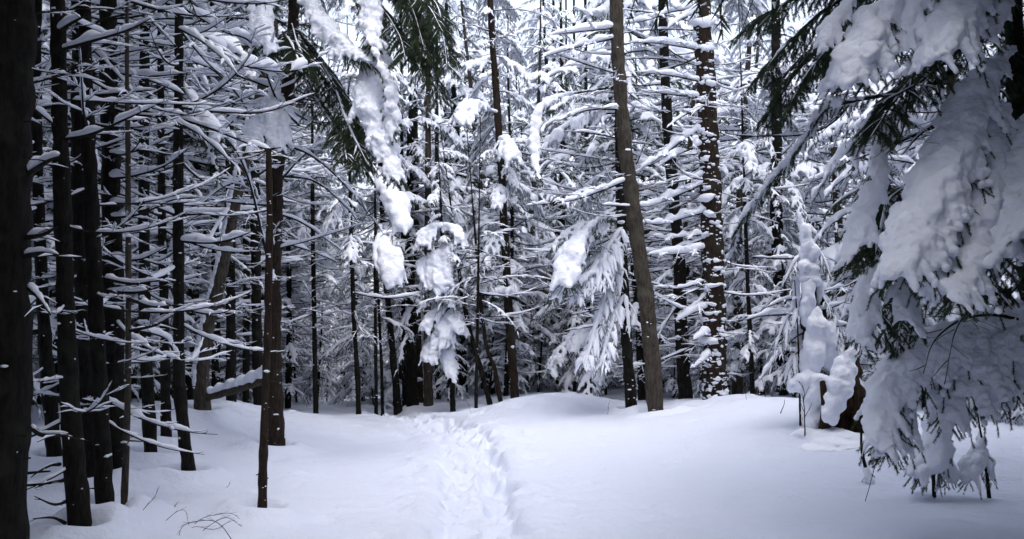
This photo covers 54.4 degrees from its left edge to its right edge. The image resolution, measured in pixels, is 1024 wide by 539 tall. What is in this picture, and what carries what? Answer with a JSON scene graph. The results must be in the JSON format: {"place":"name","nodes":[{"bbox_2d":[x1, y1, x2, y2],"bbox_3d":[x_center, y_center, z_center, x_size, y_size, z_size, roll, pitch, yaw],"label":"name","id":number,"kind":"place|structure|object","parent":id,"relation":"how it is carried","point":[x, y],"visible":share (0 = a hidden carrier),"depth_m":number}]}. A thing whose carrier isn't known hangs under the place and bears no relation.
{"place":"outdoors","nodes":[
{"label":"outdoors","id":0,"kind":"place"},
{"bbox_2d":[368,389,528,538],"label":"path","id":1,"kind":"structure","parent":0,"point":[475,491],"depth_m":10.68},
{"bbox_2d":[27,339,1023,538],"bbox_3d":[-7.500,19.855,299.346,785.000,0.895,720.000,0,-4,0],"label":"ground","id":2,"kind":"structure","parent":0,"point":[580,465],"depth_m":10.13},
{"bbox_2d":[31,33,49,241],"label":"spruce tree","id":3,"kind":"object","parent":2,"relation":"on","point":[41,39],"visible":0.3,"depth_m":7.88},
{"bbox_2d":[31,303,52,419],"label":"young spruce","id":4,"kind":"object","parent":2,"relation":"on","point":[36,385],"visible":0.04,"depth_m":12.50},
{"bbox_2d":[34,54,104,92],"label":"spruce tree","id":5,"kind":"object","parent":2,"relation":"on","point":[84,75],"visible":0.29,"depth_m":5.29},
{"bbox_2d":[0,0,154,538],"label":"spruce tree","id":6,"kind":"object","parent":2,"relation":"on","point":[21,165],"visible":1,"depth_m":4.53},
{"bbox_2d":[29,5,140,402],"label":"snowy spruce","id":7,"kind":"object","parent":2,"relation":"on","point":[49,242],"visible":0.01,"depth_m":13.30},
{"bbox_2d":[30,0,188,456],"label":"spruce tree","id":8,"kind":"object","parent":2,"relation":"on","point":[53,445],"visible":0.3,"depth_m":10.45},
{"bbox_2d":[27,0,220,526],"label":"spruce tree","id":9,"kind":"object","parent":2,"relation":"on","point":[74,479],"visible":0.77,"depth_m":7.24},
{"bbox_2d":[31,1,217,477],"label":"spruce tree","id":10,"kind":"object","parent":2,"relation":"on","point":[80,284],"visible":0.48,"depth_m":9.32},
{"bbox_2d":[43,29,211,394],"bbox_3d":[-6.538,-2.457,15.932,3.971,9.833,4.015,3,-7,-6],"label":"spruce tree","id":11,"kind":"object","parent":2,"relation":"on","point":[152,161],"visible":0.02,"depth_m":15.35},
{"bbox_2d":[71,0,185,504],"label":"spruce pole","id":12,"kind":"object","parent":2,"relation":"on","point":[127,441],"visible":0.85,"depth_m":7.98},
{"bbox_2d":[33,0,242,468],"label":"spruce tree","id":13,"kind":"object","parent":2,"relation":"on","point":[111,177],"visible":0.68,"depth_m":9.51},
{"bbox_2d":[32,0,250,404],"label":"spruce tree","id":14,"kind":"object","parent":2,"relation":"on","point":[168,146],"visible":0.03,"depth_m":14.93},
{"bbox_2d":[31,0,252,503],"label":"spruce tree","id":15,"kind":"object","parent":2,"relation":"on","point":[103,488],"visible":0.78,"depth_m":7.65},
{"bbox_2d":[36,0,254,451],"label":"spruce tree","id":16,"kind":"object","parent":2,"relation":"on","point":[149,430],"visible":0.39,"depth_m":10.95},
{"bbox_2d":[68,28,235,398],"bbox_3d":[-6.601,-2.796,16.868,3.600,10.890,3.726,-4,-5,41],"label":"spruce tree","id":17,"kind":"object","parent":2,"relation":"on","point":[186,345],"visible":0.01,"depth_m":16.56},
{"bbox_2d":[31,0,276,393],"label":"spruce tree","id":18,"kind":"object","parent":2,"relation":"on","point":[49,216],"visible":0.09,"depth_m":13.81},
{"bbox_2d":[124,213,187,400],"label":"young spruce","id":19,"kind":"object","parent":2,"relation":"on","point":[155,370],"visible":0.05,"depth_m":15.06},
{"bbox_2d":[42,0,309,436],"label":"spruce tree","id":20,"kind":"object","parent":2,"relation":"on","point":[165,380],"visible":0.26,"depth_m":12.25},
{"bbox_2d":[43,2,320,400],"bbox_3d":[-5.351,-3.643,15.755,5.033,12.328,4.978,1,-3,-28],"label":"spruce tree","id":21,"kind":"object","parent":2,"relation":"on","point":[234,49],"visible":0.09,"depth_m":15.37},
{"bbox_2d":[43,0,331,470],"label":"spruce tree","id":22,"kind":"object","parent":2,"relation":"on","point":[213,129],"visible":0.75,"depth_m":9.95},
{"bbox_2d":[98,2,305,400],"bbox_3d":[-6.253,-4.626,17.944,5.089,14.978,5.259,6,-6,-42],"label":"spruce tree","id":23,"kind":"object","parent":2,"relation":"on","point":[262,195],"depth_m":17.68},
{"bbox_2d":[152,8,306,399],"bbox_3d":[-6.355,-2.986,20.180,4.534,12.284,4.430,1,-5,-22],"label":"spruce tree","id":24,"kind":"object","parent":2,"relation":"on","point":[284,324],"visible":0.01,"depth_m":19.99},
{"bbox_2d":[124,0,344,399],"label":"spruce tree","id":25,"kind":"object","parent":2,"relation":"on","point":[246,311],"visible":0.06,"depth_m":16.91},
{"bbox_2d":[189,146,282,507],"bbox_3d":[-2.336,0.645,8.519,0.783,3.528,0.704,0,-4,0],"label":"spruce pole","id":26,"kind":"object","parent":2,"relation":"on","point":[263,443],"visible":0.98,"depth_m":8.47},
{"bbox_2d":[185,2,301,409],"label":"leaning tree","id":27,"kind":"object","parent":2,"relation":"on","point":[200,369],"visible":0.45,"depth_m":13.92},
{"bbox_2d":[204,365,261,401],"bbox_3d":[-3.638,1.512,13.382,1.245,0.583,0.955,0,-4,0],"label":"snapped log","id":28,"kind":"object","parent":27,"relation":"attached to","point":[250,379],"visible":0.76,"depth_m":13.35},
{"bbox_2d":[184,3,307,386],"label":"spruce tree","id":29,"kind":"object","parent":2,"relation":"on","point":[215,380],"visible":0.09,"depth_m":16.25},
{"bbox_2d":[192,3,321,401],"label":"spruce tree","id":30,"kind":"object","parent":2,"relation":"on","point":[230,369],"visible":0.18,"depth_m":15.73},
{"bbox_2d":[200,4,319,405],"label":"spruce tree","id":31,"kind":"object","parent":2,"relation":"on","point":[257,332],"visible":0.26,"depth_m":16.43},
{"bbox_2d":[201,45,318,384],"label":"spruce tree","id":32,"kind":"object","parent":2,"relation":"on","point":[241,240],"depth_m":21.41},
{"bbox_2d":[198,9,329,402],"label":"spruce tree","id":33,"kind":"object","parent":2,"relation":"on","point":[246,360],"visible":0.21,"depth_m":17.95},
{"bbox_2d":[220,272,309,406],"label":"young spruce","id":34,"kind":"object","parent":2,"relation":"on","point":[298,391],"visible":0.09,"depth_m":20.86},
{"bbox_2d":[236,13,348,377],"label":"spruce tree","id":35,"kind":"object","parent":2,"relation":"on","point":[331,321],"visible":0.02,"depth_m":26.67},
{"bbox_2d":[220,1,366,400],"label":"spruce tree","id":36,"kind":"object","parent":2,"relation":"on","point":[317,192],"visible":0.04,"depth_m":22.45},
{"bbox_2d":[224,3,363,407],"bbox_3d":[-4.771,-2.208,21.433,4.093,11.232,4.083,0,-1,5],"label":"spruce tree","id":37,"kind":"object","parent":2,"relation":"on","point":[292,350],"visible":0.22,"depth_m":21.29},
{"bbox_2d":[282,311,312,401],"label":"young spruce","id":38,"kind":"object","parent":2,"relation":"on","point":[310,392],"visible":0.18,"depth_m":25.13},
{"bbox_2d":[135,0,464,445],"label":"spruce tree","id":39,"kind":"object","parent":2,"relation":"on","point":[372,106],"visible":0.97,"depth_m":11.65},
{"bbox_2d":[281,192,336,388],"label":"spruce tree","id":40,"kind":"object","parent":2,"relation":"on","point":[307,322],"visible":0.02,"depth_m":25.14},
{"bbox_2d":[251,0,374,413],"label":"spruce tree","id":41,"kind":"object","parent":2,"relation":"on","point":[313,268],"visible":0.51,"depth_m":18.46},
{"bbox_2d":[283,284,350,402],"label":"young spruce","id":42,"kind":"object","parent":2,"relation":"on","point":[321,349],"visible":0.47,"depth_m":24.09},
{"bbox_2d":[284,7,368,374],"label":"spruce tree","id":43,"kind":"object","parent":2,"relation":"on","point":[330,314],"visible":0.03,"depth_m":27.93},
{"bbox_2d":[319,334,341,401],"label":"young spruce","id":44,"kind":"object","parent":2,"relation":"on","point":[333,370],"visible":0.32,"depth_m":25.30},
{"bbox_2d":[325,320,353,399],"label":"young spruce","id":45,"kind":"object","parent":2,"relation":"on","point":[339,365],"visible":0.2,"depth_m":26.34},
{"bbox_2d":[321,89,385,381],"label":"spruce tree","id":46,"kind":"object","parent":2,"relation":"on","point":[362,237],"visible":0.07,"depth_m":30.39},
{"bbox_2d":[324,120,383,331],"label":"snowy spruce","id":47,"kind":"object","parent":2,"relation":"on","point":[343,256],"visible":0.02,"depth_m":40.35},
{"bbox_2d":[288,64,420,414],"bbox_3d":[-3.071,-0.473,20.172,2.890,7.371,2.516,0,-4,0],"label":"spruce pole","id":48,"kind":"object","parent":2,"relation":"on","point":[401,79],"visible":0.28,"depth_m":19.98},
{"bbox_2d":[282,0,428,413],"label":"spruce tree","id":49,"kind":"object","parent":2,"relation":"on","point":[396,202],"visible":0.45,"depth_m":18.19},
{"bbox_2d":[333,327,382,402],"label":"young spruce","id":50,"kind":"object","parent":2,"relation":"on","point":[344,366],"visible":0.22,"depth_m":23.77},
{"bbox_2d":[328,292,391,406],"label":"young spruce","id":51,"kind":"object","parent":2,"relation":"on","point":[343,393],"visible":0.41,"depth_m":22.70},
{"bbox_2d":[334,278,389,400],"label":"young spruce","id":52,"kind":"object","parent":2,"relation":"on","point":[345,381],"visible":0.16,"depth_m":24.78},
{"bbox_2d":[305,66,423,415],"bbox_3d":[-3.070,-0.447,20.763,2.601,7.406,2.266,0,-4,0],"label":"spruce pole","id":53,"kind":"object","parent":2,"relation":"on","point":[379,324],"visible":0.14,"depth_m":20.47},
{"bbox_2d":[354,338,392,404],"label":"young spruce","id":54,"kind":"object","parent":2,"relation":"on","point":[367,390],"visible":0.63,"depth_m":22.59},
{"bbox_2d":[362,292,433,410],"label":"young spruce","id":55,"kind":"object","parent":2,"relation":"on","point":[388,391],"visible":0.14,"depth_m":22.60},
{"bbox_2d":[331,115,465,414],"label":"spruce tree","id":56,"kind":"object","parent":2,"relation":"on","point":[387,258],"visible":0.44,"depth_m":20.52},
{"bbox_2d":[365,90,443,402],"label":"spruce tree","id":57,"kind":"object","parent":2,"relation":"on","point":[420,373],"visible":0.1,"depth_m":22.14},
{"bbox_2d":[346,23,485,406],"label":"spruce tree","id":58,"kind":"object","parent":2,"relation":"on","point":[409,318],"visible":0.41,"depth_m":21.09},
{"bbox_2d":[359,46,474,407],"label":"spruce tree","id":59,"kind":"object","parent":2,"relation":"on","point":[404,390],"visible":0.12,"depth_m":21.56},
{"bbox_2d":[360,12,476,372],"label":"spruce tree","id":60,"kind":"object","parent":2,"relation":"on","point":[420,133],"depth_m":34.54},
{"bbox_2d":[362,3,484,405],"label":"spruce tree","id":61,"kind":"object","parent":2,"relation":"on","point":[428,386],"visible":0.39,"depth_m":20.94},
{"bbox_2d":[379,45,481,380],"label":"snowy spruce","id":62,"kind":"object","parent":2,"relation":"on","point":[462,135],"visible":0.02,"depth_m":29.71},
{"bbox_2d":[392,0,489,398],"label":"spruce tree","id":63,"kind":"object","parent":2,"relation":"on","point":[474,190],"visible":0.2,"depth_m":22.96},
{"bbox_2d":[411,141,474,411],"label":"snowy spruce","id":64,"kind":"object","parent":2,"relation":"on","point":[434,268],"visible":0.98,"depth_m":18.88},
{"bbox_2d":[433,276,472,400],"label":"young spruce","id":65,"kind":"object","parent":2,"relation":"on","point":[460,388],"visible":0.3,"depth_m":22.18},
{"bbox_2d":[383,0,545,394],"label":"snowy spruce","id":66,"kind":"object","parent":2,"relation":"on","point":[464,90],"visible":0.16,"depth_m":24.75},
{"bbox_2d":[408,126,532,404],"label":"spruce tree","id":67,"kind":"object","parent":2,"relation":"on","point":[480,366],"visible":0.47,"depth_m":19.56},
{"bbox_2d":[422,0,523,179],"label":"spruce tree","id":68,"kind":"object","parent":2,"relation":"on","point":[483,35],"visible":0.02,"depth_m":36.32},
{"bbox_2d":[417,127,531,401],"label":"spruce tree","id":69,"kind":"object","parent":2,"relation":"on","point":[496,377],"visible":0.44,"depth_m":19.77},
{"bbox_2d":[416,117,550,407],"bbox_3d":[-0.452,0.037,18.717,2.549,5.810,2.687,0,-4,0],"label":"spruce pole","id":70,"kind":"object","parent":2,"relation":"on","point":[486,279],"visible":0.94,"depth_m":18.62},
{"bbox_2d":[456,204,528,395],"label":"young spruce","id":71,"kind":"object","parent":2,"relation":"on","point":[487,371],"visible":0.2,"depth_m":23.45},
{"bbox_2d":[440,0,554,398],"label":"spruce tree","id":72,"kind":"object","parent":2,"relation":"on","point":[505,148],"visible":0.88,"depth_m":19.93},
{"bbox_2d":[413,0,595,393],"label":"snowy spruce","id":73,"kind":"object","parent":2,"relation":"on","point":[490,171],"visible":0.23,"depth_m":24.45},
{"bbox_2d":[459,7,551,227],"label":"spruce tree","id":74,"kind":"object","parent":2,"relation":"on","point":[502,75],"visible":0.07,"depth_m":34.15},
{"bbox_2d":[442,12,577,395],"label":"spruce tree","id":75,"kind":"object","parent":2,"relation":"on","point":[530,240],"visible":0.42,"depth_m":22.76},
{"bbox_2d":[490,332,531,394],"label":"young spruce","id":76,"kind":"object","parent":2,"relation":"on","point":[521,362],"visible":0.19,"depth_m":23.33},
{"bbox_2d":[490,21,536,156],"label":"spruce tree","id":77,"kind":"object","parent":2,"relation":"on","point":[516,85],"visible":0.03,"depth_m":39.46},
{"bbox_2d":[468,0,582,388],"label":"snowy spruce","id":78,"kind":"object","parent":2,"relation":"on","point":[535,81],"visible":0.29,"depth_m":25.64},
{"bbox_2d":[496,79,559,232],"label":"snowy spruce","id":79,"kind":"object","parent":2,"relation":"on","point":[523,136],"visible":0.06,"depth_m":31.61},
{"bbox_2d":[500,273,568,392],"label":"young spruce","id":80,"kind":"object","parent":2,"relation":"on","point":[542,336],"visible":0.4,"depth_m":23.94},
{"bbox_2d":[524,0,583,329],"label":"spruce tree","id":81,"kind":"object","parent":2,"relation":"on","point":[553,4],"visible":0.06,"depth_m":28.01},
{"bbox_2d":[527,288,584,388],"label":"young spruce","id":82,"kind":"object","parent":2,"relation":"on","point":[557,326],"visible":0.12,"depth_m":24.79},
{"bbox_2d":[507,0,611,275],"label":"spruce tree","id":83,"kind":"object","parent":2,"relation":"on","point":[530,40],"visible":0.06,"depth_m":36.45},
{"bbox_2d":[497,0,632,383],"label":"snowy spruce","id":84,"kind":"object","parent":2,"relation":"on","point":[570,221],"visible":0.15,"depth_m":27.11},
{"bbox_2d":[539,266,610,392],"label":"young spruce","id":85,"kind":"object","parent":2,"relation":"on","point":[567,378],"visible":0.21,"depth_m":23.47},
{"bbox_2d":[518,0,642,396],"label":"spruce tree","id":86,"kind":"object","parent":2,"relation":"on","point":[573,341],"visible":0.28,"depth_m":20.50},
{"bbox_2d":[519,0,665,407],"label":"spruce tree","id":87,"kind":"object","parent":2,"relation":"on","point":[570,255],"visible":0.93,"depth_m":15.25},
{"bbox_2d":[527,0,663,411],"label":"leaning tree","id":88,"kind":"object","parent":2,"relation":"on","point":[648,319],"visible":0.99,"depth_m":14.90},
{"bbox_2d":[571,302,635,395],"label":"young spruce","id":89,"kind":"object","parent":2,"relation":"on","point":[619,360],"visible":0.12,"depth_m":22.17},
{"bbox_2d":[557,0,652,351],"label":"spruce tree","id":90,"kind":"object","parent":2,"relation":"on","point":[609,65],"visible":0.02,"depth_m":33.62},
{"bbox_2d":[532,0,740,399],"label":"spruce tree","id":91,"kind":"object","parent":2,"relation":"on","point":[654,123],"visible":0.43,"depth_m":19.79},
{"bbox_2d":[590,28,701,387],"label":"snowy spruce","id":92,"kind":"object","parent":2,"relation":"on","point":[662,205],"visible":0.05,"depth_m":24.87},
{"bbox_2d":[605,47,700,370],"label":"snowy spruce","id":93,"kind":"object","parent":2,"relation":"on","point":[640,182],"visible":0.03,"depth_m":28.16},
{"bbox_2d":[570,4,759,375],"bbox_3d":[3.593,-2.585,23.153,4.593,11.788,4.556,1,-4,-11],"label":"snowy spruce","id":94,"kind":"object","parent":2,"relation":"on","point":[719,58],"visible":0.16,"depth_m":23.09},
{"bbox_2d":[633,18,697,376],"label":"snowy spruce","id":95,"kind":"object","parent":2,"relation":"on","point":[676,116],"visible":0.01,"depth_m":31.41},
{"bbox_2d":[635,265,703,397],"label":"young spruce","id":96,"kind":"object","parent":2,"relation":"on","point":[664,334],"visible":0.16,"depth_m":21.17},
{"bbox_2d":[662,324,677,398],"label":"young spruce","id":97,"kind":"object","parent":2,"relation":"on","point":[671,385],"visible":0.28,"depth_m":20.49},
{"bbox_2d":[595,0,777,398],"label":"spruce tree","id":98,"kind":"object","parent":2,"relation":"on","point":[684,384],"visible":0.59,"depth_m":17.91},
{"bbox_2d":[589,0,791,399],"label":"spruce tree","id":99,"kind":"object","parent":2,"relation":"on","point":[712,335],"visible":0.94,"depth_m":16.04},
{"bbox_2d":[689,331,702,397],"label":"young spruce","id":100,"kind":"object","parent":2,"relation":"on","point":[697,387],"visible":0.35,"depth_m":19.70},
{"bbox_2d":[690,199,771,394],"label":"young spruce","id":101,"kind":"object","parent":2,"relation":"on","point":[746,376],"visible":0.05,"depth_m":21.94},
{"bbox_2d":[682,0,798,370],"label":"snowy spruce","id":102,"kind":"object","parent":2,"relation":"on","point":[756,58],"visible":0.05,"depth_m":25.00},
{"bbox_2d":[678,0,812,394],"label":"spruce pole","id":103,"kind":"object","parent":2,"relation":"on","point":[749,349],"visible":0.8,"depth_m":16.98},
{"bbox_2d":[659,5,849,394],"bbox_3d":[4.984,-2.656,20.433,4.106,11.476,4.283,-2,-5,35],"label":"spruce tree","id":104,"kind":"object","parent":2,"relation":"on","point":[759,108],"visible":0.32,"depth_m":20.07},
{"bbox_2d":[716,0,831,395],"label":"spruce tree","id":105,"kind":"object","parent":2,"relation":"on","point":[774,46],"visible":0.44,"depth_m":18.40},
{"bbox_2d":[724,53,830,394],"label":"snowy spruce","id":106,"kind":"object","parent":2,"relation":"on","point":[794,233],"visible":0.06,"depth_m":21.47},
{"bbox_2d":[740,160,829,397],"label":"young spruce","id":107,"kind":"object","parent":2,"relation":"on","point":[760,306],"visible":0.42,"depth_m":17.84},
{"bbox_2d":[744,213,846,428],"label":"sapling","id":108,"kind":"object","parent":2,"relation":"on","point":[818,333],"visible":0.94,"depth_m":12.00},
{"bbox_2d":[755,1,857,371],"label":"snowy spruce","id":109,"kind":"object","parent":2,"relation":"on","point":[819,226],"visible":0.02,"depth_m":24.41},
{"bbox_2d":[721,0,901,380],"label":"spruce tree","id":110,"kind":"object","parent":2,"relation":"on","point":[803,170],"visible":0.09,"depth_m":20.30},
{"bbox_2d":[602,0,1023,474],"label":"fir tree","id":111,"kind":"object","parent":2,"relation":"on","point":[950,224],"visible":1,"depth_m":7.22},
{"bbox_2d":[752,46,876,390],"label":"snowy spruce","id":112,"kind":"object","parent":2,"relation":"on","point":[809,216],"visible":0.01,"depth_m":22.56},
{"bbox_2d":[789,347,865,451],"bbox_3d":[3.720,1.546,11.652,1.049,1.276,1.107,0,-4,0],"label":"rotten stump","id":113,"kind":"object","parent":2,"relation":"on","point":[842,390],"visible":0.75,"depth_m":11.53},
{"bbox_2d":[764,0,962,395],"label":"snowy spruce","id":114,"kind":"object","parent":2,"relation":"on","point":[830,253],"visible":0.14,"depth_m":15.85},
{"bbox_2d":[860,397,874,483],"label":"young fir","id":115,"kind":"object","parent":2,"relation":"on","point":[867,474],"visible":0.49,"depth_m":9.98},
{"bbox_2d":[827,50,1003,311],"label":"spruce tree","id":116,"kind":"object","parent":2,"relation":"on","point":[840,230],"visible":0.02,"depth_m":17.36},
{"bbox_2d":[824,19,1023,391],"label":"spruce tree","id":117,"kind":"object","parent":2,"relation":"on","point":[841,181],"visible":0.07,"depth_m":14.06},
{"bbox_2d":[903,412,960,498],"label":"young fir","id":118,"kind":"object","parent":2,"relation":"on","point":[938,454],"visible":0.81,"depth_m":9.35},
{"bbox_2d":[956,413,997,499],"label":"young fir","id":119,"kind":"object","parent":2,"relation":"on","point":[972,464],"visible":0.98,"depth_m":9.43},
{"bbox_2d":[977,291,1023,424],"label":"young spruce","id":120,"kind":"object","parent":2,"relation":"on","point":[1015,412],"visible":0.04,"depth_m":13.14},
{"bbox_2d":[284,0,1023,329],"label":"sky","id":121,"kind":"structure","parent":0,"point":[579,3]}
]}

